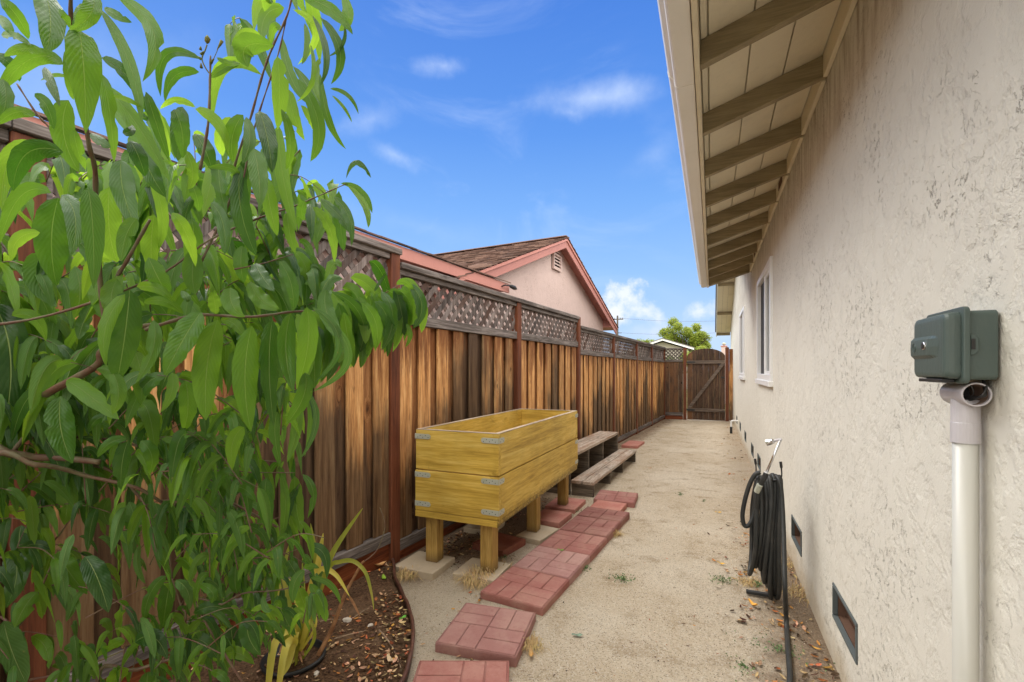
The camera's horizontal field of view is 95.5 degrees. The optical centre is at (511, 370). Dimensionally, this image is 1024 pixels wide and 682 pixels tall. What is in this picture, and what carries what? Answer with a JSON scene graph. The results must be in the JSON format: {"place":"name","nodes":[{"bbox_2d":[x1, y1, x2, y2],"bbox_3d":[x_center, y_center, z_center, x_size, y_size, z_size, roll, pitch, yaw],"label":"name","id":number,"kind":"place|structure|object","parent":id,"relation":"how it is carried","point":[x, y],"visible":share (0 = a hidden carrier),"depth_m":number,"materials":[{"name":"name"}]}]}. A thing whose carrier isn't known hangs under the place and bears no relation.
{"place":"outdoors","nodes":[
{"label":"outdoors","id":0,"kind":"place"},
{"bbox_2d":[0,0,730,352],"label":"sky","id":1,"kind":"structure","parent":0,"point":[478,123],"materials":[{"name":"blue"}]},
{"bbox_2d":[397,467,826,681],"bbox_3d":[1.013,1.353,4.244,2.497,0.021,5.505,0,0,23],"label":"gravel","id":2,"kind":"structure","parent":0,"point":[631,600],"depth_m":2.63,"materials":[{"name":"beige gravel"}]},
{"bbox_2d":[395,371,840,681],"bbox_3d":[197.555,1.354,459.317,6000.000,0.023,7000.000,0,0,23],"label":"ground","id":3,"kind":"structure","parent":0,"point":[701,447],"depth_m":2.80,"materials":[{"name":"sandy dirt"},{"name":"compacted soil"}]},
{"bbox_2d":[168,560,410,681],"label":"soil bed","id":4,"kind":"object","parent":3,"relation":"on","point":[360,595],"visible":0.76,"depth_m":2.26,"materials":[{"name":"brown soil"}]},
{"bbox_2d":[0,0,427,681],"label":"peach tree","id":5,"kind":"object","parent":4,"relation":"on","point":[66,396],"visible":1,"depth_m":1.07,"materials":[{"name":"green plant"}]},
{"bbox_2d":[260,638,325,678],"bbox_3d":[-0.994,1.383,2.123,0.274,0.175,0.274,0,0,23],"label":"plant pot","id":6,"kind":"object","parent":4,"relation":"on","point":[317,644],"visible":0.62,"depth_m":2.06,"materials":[{"name":"black plastic"}]},
{"bbox_2d":[266,508,384,681],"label":"strap leaf plant","id":7,"kind":"object","parent":4,"relation":"on","point":[294,649],"visible":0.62,"depth_m":2.05,"materials":[{"name":"green plant"}]},
{"bbox_2d":[343,617,351,622],"bbox_3d":[-0.872,1.321,2.461,0.050,0.031,0.041,0,0,23],"label":"stone","id":8,"kind":"object","parent":4,"relation":"on","point":[347,619],"visible":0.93,"depth_m":2.45,"materials":[{"name":"white stone"}]},
{"bbox_2d":[334,621,394,638],"bbox_3d":[-0.745,1.321,2.365,0.304,0.013,0.011,0,0,-30],"label":"fallen twig","id":9,"kind":"object","parent":4,"relation":"on","point":[354,633],"visible":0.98,"depth_m":2.32,"materials":[{"name":"brown wood"}]},
{"bbox_2d":[378,629,400,666],"bbox_3d":[-0.577,1.321,2.218,0.023,0.014,0.364,0,0,-32],"label":"fallen twig","id":10,"kind":"object","parent":4,"relation":"on","point":[379,630],"visible":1,"depth_m":2.27,"materials":[{"name":"wood"}]},
{"bbox_2d":[14,104,618,350],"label":"pink house","id":11,"kind":"structure","parent":3,"relation":"on","point":[551,272],"depth_m":7.69,"materials":[{"name":"paint"}]},
{"bbox_2d":[502,284,516,289],"bbox_3d":[-0.020,-1.151,6.374,0.072,0.061,0.320,0,0,38],"label":"eave floodlight","id":12,"kind":"object","parent":11,"relation":"attached to","point":[513,287],"visible":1,"depth_m":6.35,"materials":[{"name":"black metal"}]},
{"bbox_2d":[0,118,665,681],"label":"wooden fence","id":13,"kind":"object","parent":3,"relation":"on","point":[378,408],"visible":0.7,"depth_m":3.24,"materials":[{"name":"brown wood"}]},
{"bbox_2d":[665,348,682,419],"bbox_3d":[4.523,0.407,12.990,0.479,2.085,0.080,0,0,23],"label":"fence panel","id":14,"kind":"object","parent":13,"relation":"attached to","point":[671,389],"visible":0.95,"depth_m":12.99,"materials":[{"name":"brown wood"}]},
{"bbox_2d":[391,558,414,681],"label":"lawn edging","id":15,"kind":"object","parent":3,"relation":"on","point":[405,676],"visible":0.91,"depth_m":2.38,"materials":[{"name":"brown plastic"}]},
{"bbox_2d":[391,565,421,584],"bbox_3d":[-0.692,1.324,3.058,0.328,0.069,0.293,0,0,23],"label":"dry grass tuft","id":16,"kind":"object","parent":3,"relation":"on","point":[404,573],"visible":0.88,"depth_m":3.04,"materials":[{"name":"beige plant"}]},
{"bbox_2d":[396,551,454,580],"bbox_3d":[-0.596,1.340,3.196,0.305,0.060,0.290,0,0,23],"label":"stepping slab","id":17,"kind":"object","parent":3,"relation":"on","point":[427,570],"depth_m":3.13,"materials":[{"name":"concrete"}]},
{"bbox_2d":[413,660,508,681],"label":"brick paver","id":18,"kind":"object","parent":3,"relation":"on","point":[456,671],"visible":1,"depth_m":2.02,"materials":[{"name":"red brick"}]},
{"bbox_2d":[451,564,494,591],"bbox_3d":[-0.219,1.304,2.975,0.408,0.101,0.376,0,0,-23],"label":"dry grass tuft","id":19,"kind":"object","parent":3,"relation":"on","point":[474,578],"visible":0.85,"depth_m":2.93,"materials":[{"name":"beige plant"}]},
{"bbox_2d":[453,557,510,585],"bbox_3d":[-0.198,1.340,3.084,0.295,0.060,0.280,0,0,22],"label":"stepping slab","id":20,"kind":"object","parent":3,"relation":"on","point":[501,569],"depth_m":3.05,"materials":[{"name":"concrete"}]},
{"bbox_2d":[415,408,577,572],"bbox_3d":[-0.002,0.853,3.920,0.638,0.912,1.888,0,0,23],"label":"raised planter","id":21,"kind":"object","parent":20,"relation":"on","point":[489,474],"visible":1,"depth_m":3.15,"materials":[{"name":"wood"}]},
{"bbox_2d":[464,522,504,534],"bbox_3d":[-0.234,1.340,3.987,0.260,0.060,0.300,0,0,20],"label":"stepping slab","id":22,"kind":"object","parent":3,"relation":"on","point":[471,528],"depth_m":3.88,"materials":[{"name":"concrete"}]},
{"bbox_2d":[435,603,535,667],"bbox_3d":[-0.120,1.338,2.373,0.405,0.068,0.405,0,0,16],"label":"brick paver","id":23,"kind":"object","parent":3,"relation":"on","point":[481,632],"visible":0.98,"depth_m":2.31,"materials":[{"name":"red brick"}]},
{"bbox_2d":[472,532,525,556],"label":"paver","id":24,"kind":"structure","parent":3,"relation":"on","point":[509,544],"depth_m":3.52,"materials":[{"name":"red concrete"}]},
{"bbox_2d":[191,424,838,681],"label":"leaf litter","id":25,"kind":"object","parent":3,"relation":"on","point":[759,662],"visible":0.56,"depth_m":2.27,"materials":[{"name":"brown plant"}]},
{"bbox_2d":[480,566,568,615],"bbox_3d":[0.085,1.338,2.833,0.405,0.068,0.405,1,0,28],"label":"brick paver","id":26,"kind":"object","parent":3,"relation":"on","point":[538,593],"visible":0.98,"depth_m":2.77,"materials":[{"name":"red brick"}]},
{"bbox_2d":[522,625,552,659],"bbox_3d":[0.124,1.325,2.283,0.234,0.064,0.286,0,0,39],"label":"dry grass tuft","id":27,"kind":"object","parent":3,"relation":"on","point":[529,645],"visible":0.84,"depth_m":2.26,"materials":[{"name":"beige plant"}]},
{"bbox_2d":[516,525,558,544],"bbox_3d":[0.212,1.340,3.784,0.220,0.060,0.330,0,0,33],"label":"stepping slab","id":28,"kind":"object","parent":3,"relation":"on","point":[542,534],"depth_m":3.72,"materials":[{"name":"concrete"}]},
{"bbox_2d":[513,545,589,585],"bbox_3d":[0.278,1.335,3.195,0.405,0.068,0.405,0,0,28],"label":"brick paver","id":29,"kind":"object","parent":3,"relation":"on","point":[569,565],"visible":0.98,"depth_m":3.16,"materials":[{"name":"red brick"}]},
{"bbox_2d":[540,509,571,527],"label":"paver","id":30,"kind":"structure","parent":3,"relation":"on","point":[553,518],"depth_m":4.11,"materials":[{"name":"red concrete"}]},
{"bbox_2d":[545,497,585,513],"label":"paver","id":31,"kind":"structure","parent":3,"relation":"on","point":[573,505],"depth_m":4.52,"materials":[{"name":"red concrete"}]},
{"bbox_2d":[539,530,606,561],"bbox_3d":[0.471,1.338,3.558,0.405,0.068,0.405,0,0,28],"label":"brick paver","id":32,"kind":"object","parent":3,"relation":"on","point":[592,546],"visible":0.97,"depth_m":3.53,"materials":[{"name":"red brick"}]},
{"bbox_2d":[560,515,620,542],"bbox_3d":[0.663,1.335,3.920,0.405,0.068,0.405,-1,0,28],"label":"brick paver","id":33,"kind":"object","parent":3,"relation":"on","point":[594,526],"visible":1,"depth_m":3.88,"materials":[{"name":"red brick"}]},
{"bbox_2d":[546,431,635,497],"bbox_3d":[1.111,1.149,6.061,0.559,0.441,2.245,0,0,26],"label":"tiered plank stand","id":34,"kind":"object","parent":3,"relation":"on","point":[601,457],"visible":0.74,"depth_m":5.83,"materials":[{"name":"brown wood"}]},
{"bbox_2d":[577,506,629,526],"bbox_3d":[0.834,1.335,4.240,0.405,0.068,0.300,0,0,28],"label":"brick paver","id":35,"kind":"object","parent":3,"relation":"on","point":[622,517],"visible":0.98,"depth_m":4.21,"materials":[{"name":"red brick"}]},
{"bbox_2d":[590,500,626,510],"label":"paver","id":36,"kind":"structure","parent":3,"relation":"on","point":[611,505],"depth_m":4.50,"materials":[{"name":"concrete"}]},
{"bbox_2d":[593,490,637,507],"bbox_3d":[1.086,1.336,4.840,0.405,0.068,0.405,0,0,20],"label":"brick paver","id":37,"kind":"object","parent":3,"relation":"on","point":[630,499],"visible":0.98,"depth_m":4.78,"materials":[{"name":"red brick"}]},
{"bbox_2d":[613,529,623,536],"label":"dry grass tuft","id":38,"kind":"object","parent":3,"relation":"on","point":[617,533],"visible":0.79,"depth_m":3.81,"materials":[{"name":"beige plant"}]},
{"bbox_2d":[608,569,635,582],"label":"weed","id":39,"kind":"object","parent":3,"relation":"on","point":[623,578],"visible":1,"depth_m":3.00,"materials":[{"name":"green plant"}]},
{"bbox_2d":[621,440,644,448],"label":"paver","id":40,"kind":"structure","parent":3,"relation":"on","point":[633,444],"depth_m":8.26,"materials":[{"name":"red concrete"}]},
{"bbox_2d":[635,338,654,342],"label":"leafy tree","id":41,"kind":"object","parent":3,"relation":"on","point":[647,341],"visible":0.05,"depth_m":51.97,"materials":[{"name":"green plant"}]},
{"bbox_2d":[625,338,694,388],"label":"distant house","id":42,"kind":"structure","parent":3,"relation":"on","point":[664,342],"depth_m":34.19,"materials":[{"name":"white plastic"}]},
{"bbox_2d":[683,348,686,419],"bbox_3d":[4.782,0.458,12.857,0.096,2.185,0.096,0,0,23],"label":"gate post","id":43,"kind":"object","parent":3,"relation":"on","point":[684,383],"visible":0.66,"depth_m":12.81,"materials":[{"name":"brown wood"}]},
{"bbox_2d":[687,348,724,420],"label":"garden gate","id":44,"kind":"structure","parent":43,"relation":"attached to","point":[704,368],"depth_m":12.65,"materials":[{"name":"brown wood"}]},
{"bbox_2d":[658,316,712,352],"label":"leafy tree","id":45,"kind":"object","parent":3,"relation":"on","point":[690,336],"visible":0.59,"depth_m":43.57,"materials":[{"name":"green plant"}]},
{"bbox_2d":[678,345,719,367],"bbox_3d":[9.678,0.108,24.023,2.271,2.891,1.780,0,0,22],"label":"bushy shrub","id":46,"kind":"object","parent":3,"relation":"on","point":[700,347],"visible":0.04,"depth_m":24.04,"materials":[{"name":"green plant"}]},
{"bbox_2d":[696,573,737,584],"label":"weed","id":47,"kind":"object","parent":3,"relation":"on","point":[723,581],"visible":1,"depth_m":3.00,"materials":[{"name":"green plant"}]},
{"bbox_2d":[721,343,726,354],"bbox_3d":[8.662,0.200,19.000,0.250,2.700,0.250,0,0,25],"label":"pink chimney","id":48,"kind":"object","parent":3,"relation":"on","point":[723,347],"visible":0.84,"depth_m":18.92,"materials":[{"name":"paint"}]},
{"bbox_2d":[725,347,728,420],"bbox_3d":[5.755,0.458,12.438,0.096,2.185,0.096,0,0,23],"label":"gate post","id":49,"kind":"object","parent":3,"relation":"on","point":[726,383],"visible":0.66,"depth_m":12.39,"materials":[{"name":"brown wood"}]},
{"bbox_2d":[729,349,732,420],"bbox_3d":[5.846,0.375,12.410,0.090,1.910,0.020,0,0,23],"label":"filler board","id":50,"kind":"object","parent":3,"relation":"on","point":[730,384],"visible":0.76,"depth_m":12.41,"materials":[{"name":"brown wood"}]},
{"bbox_2d":[726,653,762,681],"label":"weed","id":51,"kind":"object","parent":3,"relation":"on","point":[743,664],"visible":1,"depth_m":2.12,"materials":[{"name":"green plant"}]},
{"bbox_2d":[728,575,764,588],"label":"dry grass tuft","id":52,"kind":"object","parent":3,"relation":"on","point":[742,579],"visible":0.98,"depth_m":2.97,"materials":[{"name":"beige plant"}]},
{"bbox_2d":[748,598,757,605],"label":"fallen leaf","id":53,"kind":"object","parent":3,"relation":"on","point":[752,603],"visible":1,"depth_m":2.67,"materials":[{"name":"plant"}]},
{"bbox_2d":[752,580,761,586],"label":"weed","id":54,"kind":"object","parent":3,"relation":"on","point":[756,583],"visible":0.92,"depth_m":2.93,"materials":[{"name":"green plant"}]},
{"bbox_2d":[746,459,782,599],"bbox_3d":[1.510,0.982,2.747,0.108,0.936,0.229,0,0,-29],"label":"hose stand","id":55,"kind":"object","parent":3,"relation":"on","point":[757,593],"visible":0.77,"depth_m":2.79,"materials":[{"name":"black metal"}]},
{"bbox_2d":[740,470,792,681],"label":"garden hose","id":56,"kind":"object","parent":55,"relation":"hanging from","point":[766,524],"visible":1,"depth_m":2.67,"materials":[{"name":"black rubber"}]},
{"bbox_2d":[762,438,781,480],"bbox_3d":[1.478,0.502,2.653,0.107,0.248,0.070,0,0,23],"label":"watering wand","id":57,"kind":"object","parent":56,"relation":"attached to","point":[768,442],"visible":1,"depth_m":2.63,"materials":[{"name":"silver metal"}]},
{"bbox_2d":[726,630,835,670],"bbox_3d":[1.265,1.340,2.239,0.415,0.029,0.270,0,0,63],"label":"weed","id":58,"kind":"object","parent":3,"relation":"on","point":[778,647],"visible":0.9,"depth_m":2.25,"materials":[{"name":"green plant"}]},
{"bbox_2d":[787,556,793,571],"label":"dry grass tuft","id":59,"kind":"object","parent":3,"relation":"on","point":[789,566],"visible":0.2,"depth_m":3.19,"materials":[{"name":"beige plant"}]},
{"bbox_2d":[782,577,808,606],"bbox_3d":[1.762,1.333,2.823,0.370,0.044,0.422,0,0,23],"label":"dry grass tuft","id":60,"kind":"object","parent":3,"relation":"on","point":[798,591],"visible":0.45,"depth_m":2.81,"materials":[{"name":"beige plant"}]},
{"bbox_2d":[657,0,1023,681],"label":"stucco house","id":61,"kind":"structure","parent":3,"relation":"on","point":[853,172],"depth_m":1.68,"materials":[{"name":"beige paint"}]},
{"bbox_2d":[730,420,737,433],"bbox_3d":[4.805,1.220,10.043,0.195,0.320,0.054,0,0,3],"label":"drain elbow","id":62,"kind":"object","parent":61,"relation":"attached to","point":[731,421],"visible":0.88,"depth_m":10.03,"materials":[{"name":"white plastic"}]},
{"bbox_2d":[738,306,744,379],"bbox_3d":[4.240,-0.475,8.550,0.080,1.270,1.460,0,0,23],"label":"window","id":63,"kind":"structure","parent":61,"relation":"in","point":[741,376],"depth_m":8.53,"materials":[{"name":"white plastic"}]},
{"bbox_2d":[755,256,772,386],"bbox_3d":[2.692,-0.457,4.949,0.080,1.215,1.460,0,0,23],"label":"window","id":64,"kind":"structure","parent":61,"relation":"in","point":[765,281],"depth_m":4.90,"materials":[{"name":"white plastic"}]},
{"bbox_2d":[910,306,997,383],"bbox_3d":[0.935,-0.051,0.994,0.092,0.154,0.178,0,0,23],"label":"outdoor junction box","id":65,"kind":"object","parent":61,"relation":"attached to","point":[958,345],"visible":1,"depth_m":0.93,"materials":[{"name":"grey plastic"}]},
{"bbox_2d":[939,380,992,681],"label":"conduit pipe","id":66,"kind":"object","parent":61,"relation":"attached to","point":[967,401],"visible":0.95,"depth_m":0.96,"materials":[{"name":"white plastic"}]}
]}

